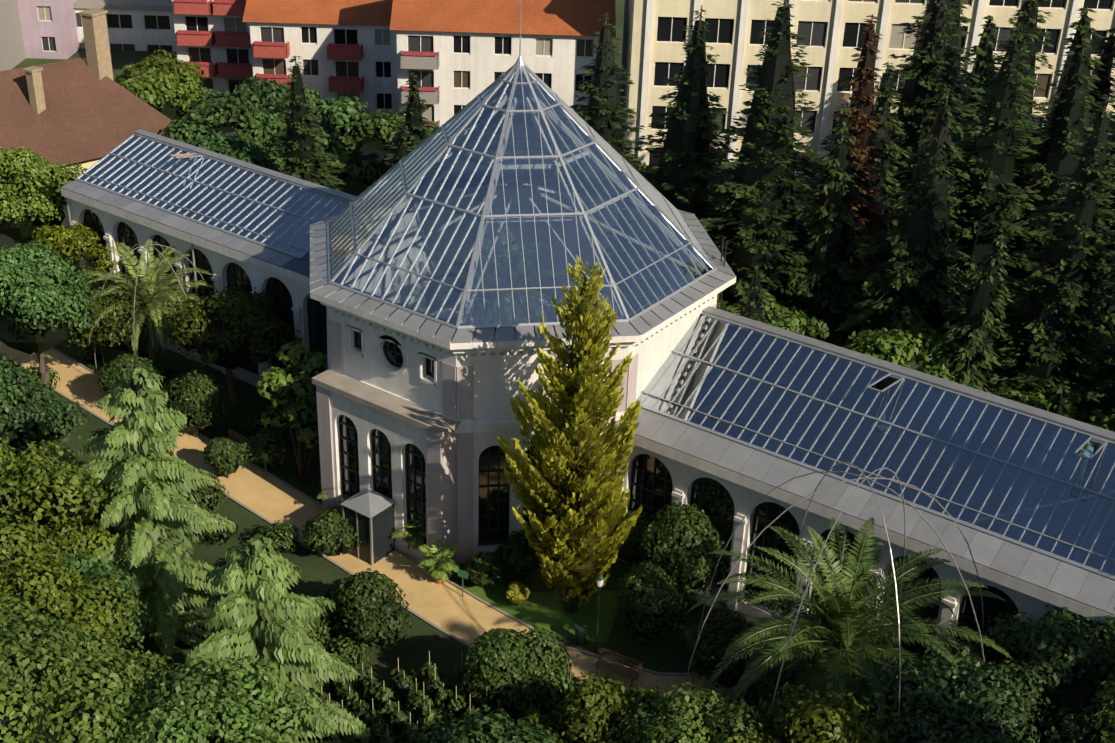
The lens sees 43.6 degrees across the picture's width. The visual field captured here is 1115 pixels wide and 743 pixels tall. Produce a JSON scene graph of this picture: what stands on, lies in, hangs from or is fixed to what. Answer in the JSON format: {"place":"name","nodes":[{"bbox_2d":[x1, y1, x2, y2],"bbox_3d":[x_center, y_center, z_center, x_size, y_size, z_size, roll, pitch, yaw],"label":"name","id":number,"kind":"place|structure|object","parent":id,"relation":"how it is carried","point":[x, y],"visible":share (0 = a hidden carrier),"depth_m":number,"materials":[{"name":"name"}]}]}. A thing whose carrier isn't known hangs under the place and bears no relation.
{"place":"outdoors","nodes":[
{"label":"outdoors","id":0,"kind":"place"},
{"bbox_2d":[0,157,102,249],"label":"old house walls","id":1,"kind":"structure","parent":0,"point":[5,240],"depth_m":94.88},
{"bbox_2d":[0,58,175,165],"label":"roof","id":2,"kind":"structure","parent":1,"relation":"on","point":[86,114],"depth_m":95.52,"materials":[{"name":"tile"}]},
{"bbox_2d":[23,8,113,113],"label":"chimneys","id":3,"kind":"object","parent":2,"relation":"on","point":[96,39],"visible":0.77,"depth_m":96.64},
{"bbox_2d":[0,340,741,704],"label":"sand path","id":4,"kind":"structure","parent":0,"point":[446,606],"depth_m":64.46,"materials":[{"name":"sand"}]},
{"bbox_2d":[344,504,394,563],"bbox_3d":[-8.686,7.190,64.491,1.700,2.650,1.600,20,32,31],"label":"vestibule glass","id":5,"kind":"object","parent":4,"relation":"on","point":[383,527],"visible":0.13,"depth_m":63.92,"materials":[{"name":"grey"}]},
{"bbox_2d":[594,648,642,685],"bbox_3d":[2.498,12.231,57.488,1.900,0.924,0.674,15,30,24],"label":"bench","id":6,"kind":"object","parent":4,"relation":"on","point":[611,666],"visible":0.94,"depth_m":57.50,"materials":[{"name":"brown wood"}]},
{"bbox_2d":[343,194,697,324],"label":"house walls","id":7,"kind":"structure","parent":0,"point":[643,239],"depth_m":75.75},
{"bbox_2d":[2,0,1092,714],"bbox_3d":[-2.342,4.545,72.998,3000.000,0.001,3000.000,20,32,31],"label":"ground","id":8,"kind":"structure","parent":0,"point":[422,644],"depth_m":63.84,"materials":[{"name":"plant"}]},
{"bbox_2d":[0,0,25,70],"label":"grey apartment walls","id":9,"kind":"structure","parent":8,"relation":"on","point":[12,52],"depth_m":134.39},
{"bbox_2d":[0,146,87,246],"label":"garden tree","id":10,"kind":"object","parent":8,"relation":"on","point":[31,185],"visible":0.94,"depth_m":84.57,"materials":[{"name":"green plant"}]},
{"bbox_2d":[0,353,90,469],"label":"garden tree","id":11,"kind":"object","parent":8,"relation":"on","point":[26,413],"visible":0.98,"depth_m":63.06,"materials":[{"name":"green plant"}]},
{"bbox_2d":[18,0,79,58],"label":"purple apartment walls","id":12,"kind":"structure","parent":8,"relation":"on","point":[61,27],"depth_m":137.53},
{"bbox_2d":[0,240,101,397],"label":"garden tree","id":13,"kind":"object","parent":8,"relation":"on","point":[43,301],"visible":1,"depth_m":73.18,"materials":[{"name":"green plant"}]},
{"bbox_2d":[0,433,117,605],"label":"garden tree","id":14,"kind":"object","parent":8,"relation":"on","point":[47,489],"visible":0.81,"depth_m":52.90,"materials":[{"name":"green plant"}]},
{"bbox_2d":[0,459,125,574],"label":"bush","id":15,"kind":"object","parent":8,"relation":"on","point":[84,537],"visible":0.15,"depth_m":54.92,"materials":[{"name":"green plant"}]},
{"bbox_2d":[0,590,144,742],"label":"bush","id":16,"kind":"object","parent":8,"relation":"on","point":[41,698],"visible":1,"depth_m":43.21,"materials":[{"name":"green plant"}]},
{"bbox_2d":[0,533,144,656],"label":"bush","id":17,"kind":"object","parent":8,"relation":"on","point":[41,583],"visible":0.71,"depth_m":50.24,"materials":[{"name":"green plant"}]},
{"bbox_2d":[29,221,120,282],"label":"garden tree","id":18,"kind":"object","parent":8,"relation":"on","point":[82,245],"visible":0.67,"depth_m":82.27,"materials":[{"name":"green plant"}]},
{"bbox_2d":[0,548,156,653],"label":"bush","id":19,"kind":"object","parent":8,"relation":"on","point":[130,639],"visible":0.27,"depth_m":52.85,"materials":[{"name":"green plant"}]},
{"bbox_2d":[65,278,163,354],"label":"garden tree","id":20,"kind":"object","parent":8,"relation":"on","point":[109,333],"visible":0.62,"depth_m":76.30,"materials":[{"name":"green plant"}]},
{"bbox_2d":[46,620,184,733],"bbox_3d":[-17.018,12.841,47.921,7.311,7.528,8.727,20,32,31],"label":"bush","id":21,"kind":"object","parent":8,"relation":"on","point":[150,671],"visible":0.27,"depth_m":47.95,"materials":[{"name":"green plant"}]},
{"bbox_2d":[74,8,176,51],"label":"white apartment walls","id":22,"kind":"structure","parent":8,"relation":"on","point":[139,36],"depth_m":141.40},
{"bbox_2d":[73,0,172,10],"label":"roof","id":23,"kind":"structure","parent":22,"relation":"on","point":[157,5],"depth_m":139.98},
{"bbox_2d":[76,13,171,50],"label":"windows","id":24,"kind":"structure","parent":22,"relation":"in","point":[126,21],"depth_m":141.20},
{"bbox_2d":[78,239,216,368],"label":"jelly palm","id":25,"kind":"object","parent":8,"relation":"on","point":[150,289],"visible":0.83,"depth_m":77.19,"materials":[{"name":"green plant"}]},
{"bbox_2d":[114,49,205,89],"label":"tree","id":26,"kind":"object","parent":8,"relation":"on","point":[164,61],"visible":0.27,"depth_m":115.60,"materials":[{"name":"green plant"}]},
{"bbox_2d":[74,365,249,662],"bbox_3d":[-16.525,6.006,55.800,8.436,13.367,9.053,20,32,31],"label":"weeping cedar","id":27,"kind":"object","parent":8,"relation":"on","point":[152,503],"visible":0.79,"depth_m":54.89,"materials":[{"name":"green plant"}]},
{"bbox_2d":[115,69,211,122],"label":"tree","id":28,"kind":"object","parent":8,"relation":"on","point":[175,99],"visible":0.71,"depth_m":105.63,"materials":[{"name":"green plant"}]},
{"bbox_2d":[102,655,314,742],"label":"bush","id":29,"kind":"object","parent":8,"relation":"on","point":[195,708],"visible":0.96,"depth_m":45.21,"materials":[{"name":"green plant"}]},
{"bbox_2d":[172,0,252,92],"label":"white apartment walls","id":30,"kind":"structure","parent":8,"relation":"on","point":[215,24],"depth_m":127.97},
{"bbox_2d":[173,0,252,92],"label":"balconies","id":31,"kind":"structure","parent":30,"relation":"attached to","point":[210,7],"depth_m":126.32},
{"bbox_2d":[174,0,250,96],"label":"apartment flower boxes","id":32,"kind":"object","parent":31,"relation":"attached to","point":[220,33],"visible":0.62,"depth_m":125.95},
{"bbox_2d":[185,16,250,92],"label":"windows","id":33,"kind":"structure","parent":30,"relation":"in","point":[205,54],"depth_m":128.36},
{"bbox_2d":[162,96,270,148],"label":"tree","id":34,"kind":"object","parent":8,"relation":"on","point":[238,118],"visible":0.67,"depth_m":96.66,"materials":[{"name":"green plant"}]},
{"bbox_2d":[163,286,303,406],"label":"garden tree","id":35,"kind":"object","parent":8,"relation":"on","point":[228,331],"visible":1,"depth_m":73.13,"materials":[{"name":"green plant"}]},
{"bbox_2d":[184,132,285,171],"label":"tree","id":36,"kind":"object","parent":8,"relation":"on","point":[242,149],"visible":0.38,"depth_m":92.56,"materials":[{"name":"green plant"}]},
{"bbox_2d":[192,77,289,160],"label":"tree","id":37,"kind":"object","parent":8,"relation":"on","point":[264,93],"visible":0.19,"depth_m":104.58,"materials":[{"name":"green plant"}]},
{"bbox_2d":[184,533,370,742],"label":"weeping cedar","id":38,"kind":"object","parent":8,"relation":"on","point":[264,633],"visible":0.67,"depth_m":48.64,"materials":[{"name":"green plant"}]},
{"bbox_2d":[255,340,327,482],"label":"yellow green tree","id":39,"kind":"object","parent":8,"relation":"on","point":[290,392],"visible":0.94,"depth_m":67.05,"materials":[{"name":"green plant"}]},
{"bbox_2d":[267,56,345,191],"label":"conifer","id":40,"kind":"object","parent":8,"relation":"on","point":[300,146],"visible":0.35,"depth_m":88.14,"materials":[{"name":"green plant"}]},
{"bbox_2d":[259,88,368,176],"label":"tree","id":41,"kind":"object","parent":8,"relation":"on","point":[339,113],"visible":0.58,"depth_m":99.22,"materials":[{"name":"green plant"}]},
{"bbox_2d":[0,332,629,742],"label":"bushes","id":42,"kind":"object","parent":8,"relation":"on","point":[284,538],"visible":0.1,"depth_m":64.17,"materials":[{"name":"green plant"}]},
{"bbox_2d":[249,22,397,116],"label":"white apartment walls","id":43,"kind":"structure","parent":8,"relation":"on","point":[372,55],"depth_m":122.37,"materials":[{"name":"paint"}]},
{"bbox_2d":[253,42,364,112],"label":"balconies","id":44,"kind":"structure","parent":43,"relation":"attached to","point":[268,51],"depth_m":121.01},
{"bbox_2d":[242,0,392,25],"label":"roof","id":45,"kind":"structure","parent":43,"relation":"on","point":[358,12],"depth_m":121.32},
{"bbox_2d":[261,27,391,108],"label":"windows","id":46,"kind":"structure","parent":43,"relation":"in","point":[339,36],"depth_m":122.76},
{"bbox_2d":[1,348,705,675],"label":"path kerb","id":47,"kind":"structure","parent":8,"relation":"on","point":[420,617],"depth_m":63.75,"materials":[{"name":"grey"}]},
{"bbox_2d":[325,109,438,187],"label":"tree","id":48,"kind":"object","parent":8,"relation":"on","point":[367,166],"visible":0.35,"depth_m":98.09,"materials":[{"name":"green plant"}]},
{"bbox_2d":[385,113,414,170],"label":"conifer","id":49,"kind":"object","parent":8,"relation":"on","point":[400,146],"visible":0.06,"depth_m":86.15,"materials":[{"name":"green plant"}]},
{"bbox_2d":[385,72,435,172],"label":"conifer","id":50,"kind":"object","parent":8,"relation":"on","point":[418,129],"visible":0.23,"depth_m":91.21,"materials":[{"name":"green plant"}]},
{"bbox_2d":[435,577,444,584],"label":"terracotta pots","id":51,"kind":"object","parent":8,"relation":"on","point":[439,581],"visible":0.06,"depth_m":62.87,"materials":[{"name":"brown"}]},
{"bbox_2d":[418,539,459,580],"bbox_3d":[-5.220,8.452,62.702,2.159,1.664,2.043,20,32,31],"label":"potted plant","id":52,"kind":"object","parent":51,"relation":"on","point":[433,552],"visible":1,"depth_m":62.42,"materials":[{"name":"green plant"}]},
{"bbox_2d":[321,651,570,737],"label":"garden stakes","id":53,"kind":"object","parent":8,"relation":"on","point":[423,692],"visible":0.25,"depth_m":52.90,"materials":[{"name":"beige wood"}]},
{"bbox_2d":[298,657,576,742],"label":"nursery plants","id":54,"kind":"object","parent":53,"relation":"attached to","point":[400,730],"visible":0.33,"depth_m":53.30,"materials":[{"name":"green plant"}]},
{"bbox_2d":[96,354,827,722],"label":"shrubs","id":55,"kind":"object","parent":8,"relation":"on","point":[670,556],"visible":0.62,"depth_m":58.64,"materials":[{"name":"green plant"}]},
{"bbox_2d":[411,707,564,742],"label":"bush","id":56,"kind":"object","parent":8,"relation":"on","point":[490,728],"visible":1,"depth_m":46.02,"materials":[{"name":"green plant"}]},
{"bbox_2d":[396,30,599,126],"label":"white apartment walls","id":57,"kind":"structure","parent":8,"relation":"on","point":[481,62],"depth_m":112.45,"materials":[{"name":"paint"}]},
{"bbox_2d":[400,50,439,126],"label":"balconies","id":58,"kind":"structure","parent":57,"relation":"attached to","point":[420,62],"depth_m":111.29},
{"bbox_2d":[408,35,592,120],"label":"windows","id":59,"kind":"structure","parent":57,"relation":"in","point":[426,46],"depth_m":112.22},
{"bbox_2d":[390,0,615,36],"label":"roof","id":60,"kind":"structure","parent":57,"relation":"on","point":[561,17],"depth_m":111.91,"materials":[{"name":"tile"}]},
{"bbox_2d":[464,584,621,642],"bbox_3d":[-0.868,10.415,61.736,7.266,0.001,3.886,6,28,7],"label":"lawn patch","id":61,"kind":"object","parent":8,"relation":"on","point":[544,610],"visible":0.57,"depth_m":61.49,"materials":[{"name":"plant"}]},
{"bbox_2d":[497,254,642,612],"bbox_3d":[0.802,2.954,57.986,6.407,16.824,6.477,20,32,31],"label":"golden cypress","id":62,"kind":"object","parent":8,"relation":"on","point":[569,497],"visible":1,"depth_m":56.88,"materials":[{"name":"yellow plant"}]},
{"bbox_2d":[68,149,1114,676],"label":"building","id":63,"kind":"structure","parent":8,"relation":"on","point":[496,389],"depth_m":62.26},
{"bbox_2d":[61,185,1114,661],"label":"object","id":64,"kind":"object","parent":63,"relation":"attached to","point":[401,337],"visible":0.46,"depth_m":60.63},
{"bbox_2d":[61,158,1114,660],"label":"window frames","id":65,"kind":"structure","parent":63,"relation":"in","point":[499,470],"depth_m":63.46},
{"bbox_2d":[85,210,1019,661],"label":"arched windows","id":66,"kind":"structure","parent":65,"relation":"in","point":[495,522],"depth_m":62.79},
{"bbox_2d":[132,89,1114,561],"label":"palm house steelwork","id":67,"kind":"object","parent":63,"relation":"on","point":[540,191],"depth_m":63.52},
{"bbox_2d":[79,70,1114,575],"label":"palm house glass","id":68,"kind":"object","parent":67,"relation":"attached to","point":[1091,446],"visible":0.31,"depth_m":61.54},
{"bbox_2d":[517,670,670,742],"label":"bush","id":69,"kind":"object","parent":8,"relation":"on","point":[594,707],"visible":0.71,"depth_m":48.74,"materials":[{"name":"green plant"}]},
{"bbox_2d":[75,2,1114,579],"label":"house glazing bars","id":70,"kind":"object","parent":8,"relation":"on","point":[667,210],"visible":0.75,"depth_m":62.41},
{"bbox_2d":[312,369,460,437],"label":"ledge roof","id":71,"kind":"structure","parent":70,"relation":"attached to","point":[393,406],"depth_m":62.21,"materials":[{"name":"stone"}]},
{"bbox_2d":[316,303,716,565],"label":"corner pilasters","id":72,"kind":"object","parent":70,"relation":"attached to","point":[450,486],"visible":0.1,"depth_m":62.28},
{"bbox_2d":[62,129,1114,614],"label":"roof edge","id":73,"kind":"object","parent":70,"relation":"part of","point":[1080,585],"visible":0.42,"depth_m":59.49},
{"bbox_2d":[558,12,644,320],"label":"conifer","id":74,"kind":"object","parent":8,"relation":"on","point":[602,114],"visible":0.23,"depth_m":75.82,"materials":[{"name":"green plant"}]},
{"bbox_2d":[596,199,648,312],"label":"indoor plant","id":75,"kind":"object","parent":8,"relation":"on","point":[622,258],"depth_m":72.89,"materials":[{"name":"green plant"}]},
{"bbox_2d":[634,5,736,247],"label":"conifer","id":76,"kind":"object","parent":8,"relation":"on","point":[680,181],"visible":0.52,"depth_m":76.15,"materials":[{"name":"green plant"}]},
{"bbox_2d":[612,682,775,742],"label":"bush","id":77,"kind":"object","parent":8,"relation":"on","point":[688,716],"visible":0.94,"depth_m":46.73,"materials":[{"name":"green plant"}]},
{"bbox_2d":[732,265,773,324],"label":"conifer","id":78,"kind":"object","parent":8,"relation":"on","point":[756,296],"visible":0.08,"depth_m":67.09,"materials":[{"name":"green plant"}]},
{"bbox_2d":[699,0,851,315],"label":"conifer","id":79,"kind":"object","parent":8,"relation":"on","point":[763,224],"visible":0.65,"depth_m":72.76,"materials":[{"name":"green plant"}]},
{"bbox_2d":[721,294,830,339],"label":"bush","id":80,"kind":"object","parent":8,"relation":"on","point":[785,318],"visible":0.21,"depth_m":70.13,"materials":[{"name":"green plant"}]},
{"bbox_2d":[723,682,908,742],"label":"bush","id":81,"kind":"object","parent":8,"relation":"on","point":[834,719],"visible":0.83,"depth_m":45.62,"materials":[{"name":"green plant"}]},
{"bbox_2d":[777,102,875,346],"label":"conifer","id":82,"kind":"object","parent":8,"relation":"on","point":[830,247],"visible":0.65,"depth_m":72.94,"materials":[{"name":"green plant"}]},
{"bbox_2d":[684,462,984,724],"bbox_3d":[10.523,9.218,51.221,11.132,12.518,11.132,-14,32,-28],"label":"arched pole frame","id":83,"kind":"object","parent":8,"relation":"on","point":[864,478],"visible":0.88,"depth_m":48.48,"materials":[{"name":"silver metal"}]},
{"bbox_2d":[800,14,893,324],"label":"conifer tree","id":84,"kind":"object","parent":8,"relation":"on","point":[862,108],"visible":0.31,"depth_m":74.34,"materials":[{"name":"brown plant"}]},
{"bbox_2d":[687,517,1011,715],"bbox_3d":[10.521,10.771,51.821,11.542,9.210,10.525,20,32,31],"label":"date palm","id":85,"kind":"object","parent":8,"relation":"on","point":[843,635],"visible":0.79,"depth_m":50.79,"materials":[{"name":"green plant"}]},
{"bbox_2d":[808,62,909,323],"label":"conifer","id":86,"kind":"object","parent":8,"relation":"on","point":[884,100],"visible":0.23,"depth_m":81.91,"materials":[{"name":"green plant"}]},
{"bbox_2d":[619,0,1114,181],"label":"yellow apartment walls","id":87,"kind":"structure","parent":8,"relation":"on","point":[634,23],"depth_m":107.86,"materials":[{"name":"paint"}]},
{"bbox_2d":[638,0,1114,179],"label":"building pilasters","id":88,"kind":"object","parent":87,"relation":"attached to","point":[833,49],"visible":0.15,"depth_m":107.66,"materials":[{"name":"paint"}]},
{"bbox_2d":[648,0,1114,175],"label":"windows","id":89,"kind":"structure","parent":87,"relation":"in","point":[725,36],"depth_m":107.79,"materials":[{"name":"glass"}]},
{"bbox_2d":[825,90,975,344],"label":"conifer","id":90,"kind":"object","parent":8,"relation":"on","point":[910,279],"visible":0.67,"depth_m":69.48,"materials":[{"name":"green plant"}]},
{"bbox_2d":[843,320,966,385],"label":"bush","id":91,"kind":"object","parent":8,"relation":"on","point":[909,345],"visible":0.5,"depth_m":66.01,"materials":[{"name":"green plant"}]},
{"bbox_2d":[874,0,978,234],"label":"conifer","id":92,"kind":"object","parent":8,"relation":"on","point":[929,78],"visible":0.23,"depth_m":82.90,"materials":[{"name":"green plant"}]},
{"bbox_2d":[890,0,985,185],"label":"conifer","id":93,"kind":"object","parent":8,"relation":"on","point":[957,35],"visible":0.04,"depth_m":88.88,"materials":[{"name":"green plant"}]},
{"bbox_2d":[833,649,1044,742],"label":"bush","id":94,"kind":"object","parent":8,"relation":"on","point":[934,706],"visible":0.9,"depth_m":46.33,"materials":[{"name":"green plant"}]},
{"bbox_2d":[933,234,1012,394],"bbox_3d":[19.285,0.372,66.577,5.870,14.678,5.653,10,28,15],"label":"conifer","id":95,"kind":"object","parent":8,"relation":"on","point":[972,345],"visible":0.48,"depth_m":64.77,"materials":[{"name":"green plant"}]},
{"bbox_2d":[960,15,999,137],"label":"conifer","id":96,"kind":"object","parent":8,"relation":"on","point":[986,43],"visible":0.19,"depth_m":99.52,"materials":[{"name":"green plant"}]},
{"bbox_2d":[939,24,1043,384],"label":"conifer","id":97,"kind":"object","parent":8,"relation":"on","point":[984,195],"visible":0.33,"depth_m":70.50,"materials":[{"name":"green plant"}]},
{"bbox_2d":[954,0,1053,222],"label":"conifer","id":98,"kind":"object","parent":8,"relation":"on","point":[1027,14],"visible":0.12,"depth_m":79.95,"materials":[{"name":"green plant"}]},
{"bbox_2d":[898,611,1114,742],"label":"bush","id":99,"kind":"object","parent":8,"relation":"on","point":[1046,662],"visible":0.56,"depth_m":48.01,"materials":[{"name":"green plant"}]},
{"bbox_2d":[983,94,1114,420],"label":"conifer","id":100,"kind":"object","parent":8,"relation":"on","point":[1051,335],"visible":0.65,"depth_m":64.07,"materials":[{"name":"green plant"}]},
{"bbox_2d":[988,379,1114,431],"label":"bush","id":101,"kind":"object","parent":8,"relation":"on","point":[1097,418],"visible":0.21,"depth_m":63.65,"materials":[{"name":"green plant"}]},
{"bbox_2d":[991,39,1114,391],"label":"conifer","id":102,"kind":"object","parent":8,"relation":"on","point":[1066,121],"visible":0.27,"depth_m":70.50,"materials":[{"name":"green plant"}]},
{"bbox_2d":[1027,6,1108,179],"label":"conifer","id":103,"kind":"object","parent":8,"relation":"on","point":[1083,29],"visible":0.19,"depth_m":90.33,"materials":[{"name":"green plant"}]},
{"bbox_2d":[1042,605,1114,687],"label":"garden tree","id":104,"kind":"object","parent":8,"relation":"on","point":[1105,633],"visible":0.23,"depth_m":51.05,"materials":[{"name":"green plant"}]},
{"bbox_2d":[1069,674,1114,742],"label":"bush","id":105,"kind":"object","parent":8,"relation":"on","point":[1106,709],"visible":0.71,"depth_m":45.56,"materials":[{"name":"green plant"}]},
{"bbox_2d":[1079,113,1114,398],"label":"conifer","id":106,"kind":"object","parent":8,"relation":"on","point":[1105,326],"visible":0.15,"depth_m":75.27,"materials":[{"name":"green plant"}]},
{"bbox_2d":[1089,27,1114,126],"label":"conifer","id":107,"kind":"object","parent":8,"relation":"on","point":[1107,55],"visible":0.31,"depth_m":94.48,"materials":[{"name":"green plant"}]},
{"label":"palm house interior soil","id":108,"kind":"structure","parent":0,"visible":0},
{"bbox_2d":[435,235,555,323],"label":"indoor palm","id":109,"kind":"object","parent":108,"relation":"on","point":[481,293],"depth_m":72.93,"materials":[{"name":"green plant"}]},
{"bbox_2d":[452,222,582,322],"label":"indoor palm","id":110,"kind":"object","parent":108,"relation":"on","point":[530,290],"depth_m":68.16,"materials":[{"name":"green plant"}]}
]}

